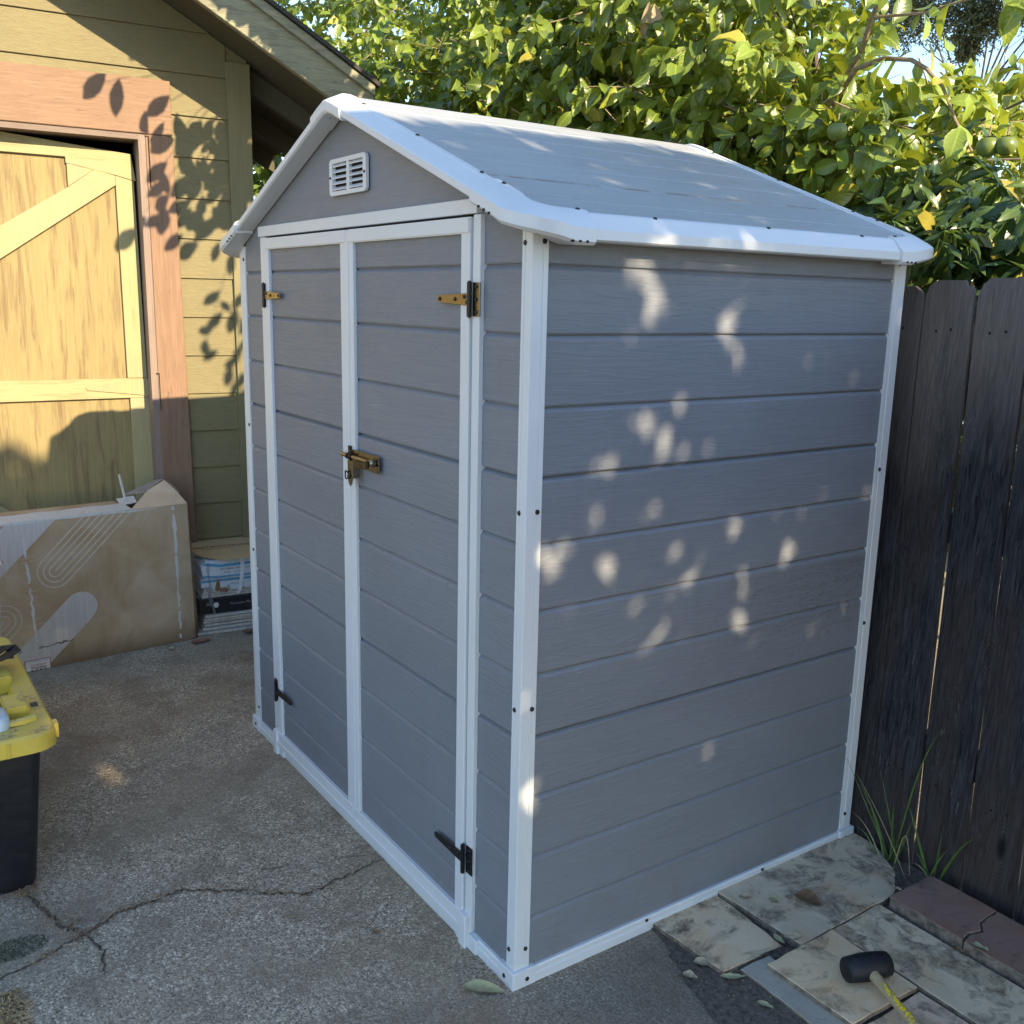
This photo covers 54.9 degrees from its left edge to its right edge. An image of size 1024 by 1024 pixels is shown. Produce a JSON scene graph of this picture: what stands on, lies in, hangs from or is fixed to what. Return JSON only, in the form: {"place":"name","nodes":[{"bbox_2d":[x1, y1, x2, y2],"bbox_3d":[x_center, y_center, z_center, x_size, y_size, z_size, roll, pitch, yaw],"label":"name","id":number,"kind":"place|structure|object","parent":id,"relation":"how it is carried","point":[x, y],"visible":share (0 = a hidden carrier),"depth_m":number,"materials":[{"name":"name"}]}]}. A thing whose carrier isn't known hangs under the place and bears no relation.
{"place":"outdoors","nodes":[
{"label":"outdoors","id":0,"kind":"place"},
{"bbox_2d":[0,707,9,731],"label":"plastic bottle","id":1,"kind":"object","parent":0,"point":[4,722],"visible":0.72,"depth_m":2.86,"materials":[{"name":"white plastic"}]},
{"bbox_2d":[0,986,37,1023],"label":"dry grass","id":2,"kind":"structure","parent":0,"point":[13,1014],"depth_m":2.45,"materials":[{"name":"plant"}]},
{"bbox_2d":[0,423,1023,1023],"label":"asphalt ground","id":3,"kind":"structure","parent":0,"point":[326,957],"depth_m":2.91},
{"bbox_2d":[0,561,1,636],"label":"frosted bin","id":4,"kind":"object","parent":3,"relation":"on","point":[0,615],"visible":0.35,"depth_m":3.73,"materials":[{"name":"plastic"}]},
{"bbox_2d":[0,934,46,962],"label":"moss patch","id":5,"kind":"object","parent":3,"relation":"on","point":[12,954],"visible":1,"depth_m":2.68,"materials":[{"name":"green plant"}]},
{"bbox_2d":[14,879,40,898],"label":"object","id":6,"kind":"object","parent":3,"relation":"on","point":[30,891],"depth_m":2.93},
{"bbox_2d":[0,637,58,894],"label":"storage tote","id":7,"kind":"object","parent":3,"relation":"on","point":[29,735],"visible":0.86,"depth_m":2.90,"materials":[{"name":"black plastic"}]},
{"bbox_2d":[0,644,20,661],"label":"black webbing","id":8,"kind":"object","parent":7,"relation":"on","point":[12,650],"visible":1,"depth_m":3.32,"materials":[{"name":"fabric"}]},
{"bbox_2d":[26,887,82,932],"bbox_3d":[-1.411,1.129,2.927,0.056,0.001,0.571,-11,17,-44],"label":"ground crack","id":9,"kind":"object","parent":3,"relation":"on","point":[48,914],"visible":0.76,"depth_m":2.82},
{"bbox_2d":[80,801,92,846],"bbox_3d":[-1.423,1.041,3.320,0.026,0.009,0.314,-3,13,-17],"label":"twig","id":10,"kind":"object","parent":3,"relation":"on","point":[90,826],"visible":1,"depth_m":3.29,"materials":[{"name":"brown plant"}]},
{"bbox_2d":[86,934,105,975],"bbox_3d":[-1.115,1.191,2.671,0.033,0.001,0.216,-7,15,-35],"label":"ground crack","id":11,"kind":"object","parent":3,"relation":"on","point":[103,953],"visible":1,"depth_m":2.66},
{"bbox_2d":[0,474,198,671],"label":"cardboard box","id":12,"kind":"object","parent":3,"relation":"on","point":[83,582],"visible":0.95,"depth_m":4.76,"materials":[{"name":"cardboard"}]},
{"bbox_2d":[0,0,379,542],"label":"garage","id":13,"kind":"structure","parent":3,"relation":"on","point":[139,139],"depth_m":5.02,"materials":[{"name":"green paint"}]},
{"bbox_2d":[0,131,153,512],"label":"barn door","id":14,"kind":"structure","parent":13,"relation":"in","point":[75,410],"depth_m":5.02,"materials":[{"name":"yellow wood"}]},
{"bbox_2d":[0,855,383,981],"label":"crack litter","id":15,"kind":"object","parent":3,"relation":"on","point":[84,934],"visible":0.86,"depth_m":2.85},
{"bbox_2d":[0,858,383,978],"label":"ground crack","id":16,"kind":"object","parent":3,"relation":"on","point":[97,925],"visible":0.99,"depth_m":2.94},
{"bbox_2d":[192,637,209,642],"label":"fallen leaf","id":17,"kind":"object","parent":3,"relation":"on","point":[200,640],"visible":1,"depth_m":5.06,"materials":[{"name":"brown plant"}]},
{"bbox_2d":[198,624,252,635],"bbox_3d":[-1.535,0.596,5.368,0.400,0.012,0.300,-5,14,-28],"label":"tile","id":18,"kind":"object","parent":3,"relation":"on","point":[215,631],"visible":0.24,"depth_m":5.22,"materials":[{"name":"grey tile"}]},
{"bbox_2d":[197,617,252,630],"bbox_3d":[-1.516,0.574,5.396,0.400,0.012,0.300,-5,14,-28],"label":"tile","id":19,"kind":"object","parent":18,"relation":"on","point":[224,625],"visible":0.24,"depth_m":5.24,"materials":[{"name":"grey tile"}]},
{"bbox_2d":[197,615,252,626],"bbox_3d":[-1.514,0.554,5.410,0.400,0.012,0.300,-5,14,-28],"label":"tile","id":20,"kind":"object","parent":19,"relation":"on","point":[228,622],"visible":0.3,"depth_m":5.25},
{"bbox_2d":[197,613,251,623],"bbox_3d":[-1.518,0.537,5.406,0.400,0.012,0.300,-5,14,-28],"label":"tile","id":21,"kind":"object","parent":20,"relation":"on","point":[220,620],"visible":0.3,"depth_m":5.24,"materials":[{"name":"grey tile"}]},
{"bbox_2d":[200,612,251,620],"bbox_3d":[-1.509,0.523,5.394,0.400,0.012,0.300,-5,14,-28],"label":"tile","id":22,"kind":"object","parent":21,"relation":"on","point":[225,617],"visible":0.24,"depth_m":5.23,"materials":[{"name":"grey tile"}]},
{"bbox_2d":[203,609,251,617],"bbox_3d":[-1.505,0.507,5.394,0.400,0.012,0.300,-5,14,-28],"label":"tile","id":23,"kind":"object","parent":22,"relation":"on","point":[227,613],"visible":0.24,"depth_m":5.24,"materials":[{"name":"grey tile"}]},
{"bbox_2d":[195,590,251,614],"bbox_3d":[-1.523,0.456,5.375,0.425,0.085,0.301,-5,14,-28],"label":"black packet","id":24,"kind":"object","parent":23,"relation":"on","point":[220,604],"visible":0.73,"depth_m":5.22,"materials":[{"name":"grey plastic"}]},
{"bbox_2d":[193,568,251,598],"bbox_3d":[-1.516,0.361,5.365,0.395,0.102,0.300,-5,14,-28],"label":"tile pack","id":25,"kind":"object","parent":24,"relation":"on","point":[218,587],"visible":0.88,"depth_m":5.21,"materials":[{"name":"white"}]},
{"bbox_2d":[192,553,250,579],"bbox_3d":[-1.513,0.263,5.342,0.395,0.100,0.304,-5,14,-28],"label":"tile pack","id":26,"kind":"object","parent":25,"relation":"on","point":[206,568],"visible":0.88,"depth_m":5.18,"materials":[{"name":"white"}]},
{"bbox_2d":[191,536,249,560],"bbox_3d":[-1.525,0.197,5.329,0.495,0.022,0.424,-7,15,-34],"label":"instruction sheet","id":27,"kind":"object","parent":26,"relation":"on","point":[222,549],"visible":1,"depth_m":5.32,"materials":[{"name":"paper"}]},
{"bbox_2d":[237,558,243,592],"bbox_3d":[-1.439,0.336,5.222,0.049,0.194,0.009,-1,12,-12],"label":"white strap","id":28,"kind":"object","parent":26,"relation":"hanging from","point":[241,575],"visible":1,"depth_m":5.22,"materials":[{"name":"plastic"}]},
{"bbox_2d":[215,886,255,926],"bbox_3d":[-0.791,1.148,2.881,0.035,0.011,0.221,5,13,16],"label":"twig","id":29,"kind":"object","parent":3,"relation":"on","point":[239,909],"visible":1,"depth_m":2.85,"materials":[{"name":"brown plant"}]},
{"bbox_2d":[242,628,252,632],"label":"fallen leaf","id":30,"kind":"object","parent":3,"relation":"on","point":[249,630],"visible":0.45,"depth_m":5.21,"materials":[{"name":"brown plant"}]},
{"bbox_2d":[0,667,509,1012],"bbox_3d":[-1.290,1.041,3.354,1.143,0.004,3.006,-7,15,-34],"label":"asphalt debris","id":31,"kind":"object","parent":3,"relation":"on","point":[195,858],"visible":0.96,"depth_m":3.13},
{"bbox_2d":[261,861,291,869],"bbox_3d":[-0.734,1.109,3.084,0.101,0.006,0.021,-5,14,-28],"label":"twig","id":32,"kind":"object","parent":3,"relation":"on","point":[276,867],"visible":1,"depth_m":3.08,"materials":[{"name":"brown plant"}]},
{"bbox_2d":[462,979,504,991],"bbox_3d":[-0.074,1.232,2.553,0.112,0.012,0.042,4,13,15],"label":"fallen leaf","id":33,"kind":"object","parent":3,"relation":"on","point":[478,985],"visible":1,"depth_m":2.56,"materials":[{"name":"green plant"}]},
{"bbox_2d":[384,5,753,106],"bbox_3d":[0.922,-5.182,15.188,3.925,10.118,13.229,-4,13,-23],"label":"evergreen tree","id":34,"kind":"object","parent":3,"relation":"on","point":[462,13],"depth_m":16.24,"materials":[{"name":"green plant"}]},
{"bbox_2d":[220,93,933,991],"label":"storage shed","id":35,"kind":"structure","parent":3,"relation":"on","point":[566,449],"depth_m":2.72,"materials":[{"name":"grey plastic"}]},
{"bbox_2d":[262,230,355,819],"bbox_3d":[-0.696,0.035,3.385,0.042,1.904,0.726,-7,15,-34],"label":"door","id":36,"kind":"structure","parent":35,"relation":"in","point":[305,293],"depth_m":3.35,"materials":[{"name":"grey plastic"}]},
{"bbox_2d":[340,217,480,926],"bbox_3d":[-0.313,0.166,2.814,0.067,1.904,0.763,-7,15,-34],"label":"door","id":37,"kind":"structure","parent":35,"relation":"in","point":[414,298],"depth_m":2.78,"materials":[{"name":"grey plastic"}]},
{"bbox_2d":[253,0,1023,287],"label":"persimmon tree","id":38,"kind":"object","parent":3,"relation":"on","point":[684,72],"visible":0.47,"depth_m":4.22,"materials":[{"name":"green plant"}]},
{"bbox_2d":[651,840,1017,1023],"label":"soil strip","id":39,"kind":"object","parent":3,"relation":"on","point":[721,1013],"visible":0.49,"depth_m":2.57,"materials":[{"name":"brown soil"}]},
{"bbox_2d":[683,970,697,977],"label":"fallen leaf","id":40,"kind":"object","parent":39,"relation":"on","point":[689,973],"visible":1,"depth_m":2.62,"materials":[{"name":"beige plant"}]},
{"bbox_2d":[693,957,709,964],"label":"fallen leaf","id":41,"kind":"object","parent":39,"relation":"on","point":[700,960],"visible":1,"depth_m":2.67,"materials":[{"name":"beige plant"}]},
{"bbox_2d":[653,895,781,973],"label":"paving slab","id":42,"kind":"structure","parent":39,"relation":"on","point":[722,936],"depth_m":2.77,"materials":[{"name":"beige stone"}]},
{"bbox_2d":[655,955,803,1022],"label":"soil crumbs","id":43,"kind":"object","parent":39,"relation":"on","point":[772,1014],"visible":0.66,"depth_m":2.59,"materials":[{"name":"soil"}]},
{"bbox_2d":[720,973,745,978],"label":"fallen leaf","id":44,"kind":"object","parent":39,"relation":"on","point":[730,976],"visible":1,"depth_m":2.62,"materials":[{"name":"green plant"}]},
{"bbox_2d":[757,1000,772,1007],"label":"fallen leaf","id":45,"kind":"object","parent":39,"relation":"on","point":[763,1003],"visible":1,"depth_m":2.52,"materials":[{"name":"green plant"}]},
{"bbox_2d":[773,933,784,943],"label":"fallen leaf","id":46,"kind":"object","parent":39,"relation":"on","point":[777,937],"visible":1,"depth_m":2.76,"materials":[{"name":"green plant"}]},
{"bbox_2d":[741,956,844,1023],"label":"paving slab","id":47,"kind":"structure","parent":39,"relation":"on","point":[805,1008],"depth_m":2.55,"materials":[{"name":"grey concrete"}]},
{"bbox_2d":[767,930,916,1023],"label":"paving slab","id":48,"kind":"structure","parent":47,"relation":"on","point":[811,970],"depth_m":2.58,"materials":[{"name":"beige stone"}]},
{"bbox_2d":[840,951,919,1023],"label":"rubber mallet","id":49,"kind":"object","parent":48,"relation":"on","point":[875,968],"visible":1,"depth_m":2.55,"materials":[{"name":"black rubber"}]},
{"bbox_2d":[717,832,894,947],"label":"paving slab","id":50,"kind":"structure","parent":39,"relation":"on","point":[847,878],"depth_m":2.99,"materials":[{"name":"grey stone"}]},
{"bbox_2d":[739,892,752,897],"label":"fallen leaf","id":51,"kind":"object","parent":50,"relation":"on","point":[746,895],"visible":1,"depth_m":2.94,"materials":[{"name":"plant"}]},
{"bbox_2d":[769,895,778,901],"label":"fallen leaf","id":52,"kind":"object","parent":50,"relation":"on","point":[773,897],"visible":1,"depth_m":2.93,"materials":[{"name":"green plant"}]},
{"bbox_2d":[784,932,800,938],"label":"fallen leaf","id":53,"kind":"object","parent":50,"relation":"on","point":[788,934],"visible":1,"depth_m":2.76,"materials":[{"name":"beige plant"}]},
{"bbox_2d":[794,888,821,904],"bbox_3d":[0.875,1.143,2.927,0.066,0.018,0.067,-1,12,-10],"label":"fallen leaf","id":54,"kind":"object","parent":50,"relation":"on","point":[808,895],"visible":1,"depth_m":2.94,"materials":[{"name":"brown plant"}]},
{"bbox_2d":[847,731,940,878],"bbox_3d":[1.191,0.883,3.114,0.099,0.520,0.280,-7,15,-34],"label":"grass tuft","id":55,"kind":"object","parent":39,"relation":"on","point":[883,846],"visible":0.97,"depth_m":3.16,"materials":[{"name":"green plant"}]},
{"bbox_2d":[868,992,967,1023],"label":"paving slab","id":56,"kind":"structure","parent":39,"relation":"on","point":[921,1008],"depth_m":2.48,"materials":[{"name":"beige stone"}]},
{"bbox_2d":[833,904,1023,1023],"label":"paving slab","id":57,"kind":"structure","parent":39,"relation":"on","point":[967,989],"depth_m":2.64,"materials":[{"name":"grey stone"}]},
{"bbox_2d":[953,946,964,952],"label":"fallen leaf","id":58,"kind":"object","parent":57,"relation":"on","point":[958,948],"visible":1,"depth_m":2.71,"materials":[{"name":"plant"}]},
{"bbox_2d":[889,876,995,951],"bbox_3d":[1.267,1.172,2.882,0.214,0.048,0.241,-7,15,-34],"label":"edging brick","id":59,"kind":"object","parent":39,"relation":"on","point":[947,914],"visible":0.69,"depth_m":2.86,"materials":[{"name":"red brick"}]},
{"bbox_2d":[909,806,980,879],"bbox_3d":[1.306,1.048,3.000,0.069,0.250,0.245,-7,15,-34],"label":"grass tuft","id":60,"kind":"object","parent":39,"relation":"on","point":[925,870],"visible":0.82,"depth_m":3.04,"materials":[{"name":"green plant"}]},
{"bbox_2d":[962,912,1023,989],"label":"edging brick","id":61,"kind":"object","parent":39,"relation":"on","point":[1000,936],"visible":0.93,"depth_m":2.70,"materials":[{"name":"red brick"}]},
{"bbox_2d":[970,941,988,950],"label":"fallen leaf","id":62,"kind":"object","parent":61,"relation":"on","point":[977,944],"visible":1,"depth_m":2.69,"materials":[{"name":"green plant"}]},
{"bbox_2d":[833,0,1023,155],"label":"distant tree","id":63,"kind":"object","parent":3,"relation":"on","point":[973,22],"visible":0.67,"depth_m":18.54,"materials":[{"name":"green plant"}]},
{"bbox_2d":[842,118,1023,464],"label":"long leaved tree","id":64,"kind":"object","parent":3,"relation":"on","point":[976,235],"visible":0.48,"depth_m":3.34,"materials":[{"name":"green plant"}]},
{"bbox_2d":[850,278,1023,925],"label":"wooden fence","id":65,"kind":"object","parent":3,"relation":"on","point":[979,664],"visible":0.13,"depth_m":3.00,"materials":[{"name":"brown wood"}]},
{"bbox_2d":[897,41,1023,286],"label":"yellow green bush","id":66,"kind":"object","parent":3,"relation":"on","point":[1011,168],"visible":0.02,"depth_m":4.66,"materials":[{"name":"green plant"}]},
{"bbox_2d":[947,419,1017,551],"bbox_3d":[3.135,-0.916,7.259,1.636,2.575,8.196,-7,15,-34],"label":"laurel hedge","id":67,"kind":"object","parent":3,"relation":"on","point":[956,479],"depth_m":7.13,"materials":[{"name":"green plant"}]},
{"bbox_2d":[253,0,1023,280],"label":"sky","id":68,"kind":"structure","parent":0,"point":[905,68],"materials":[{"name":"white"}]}
]}

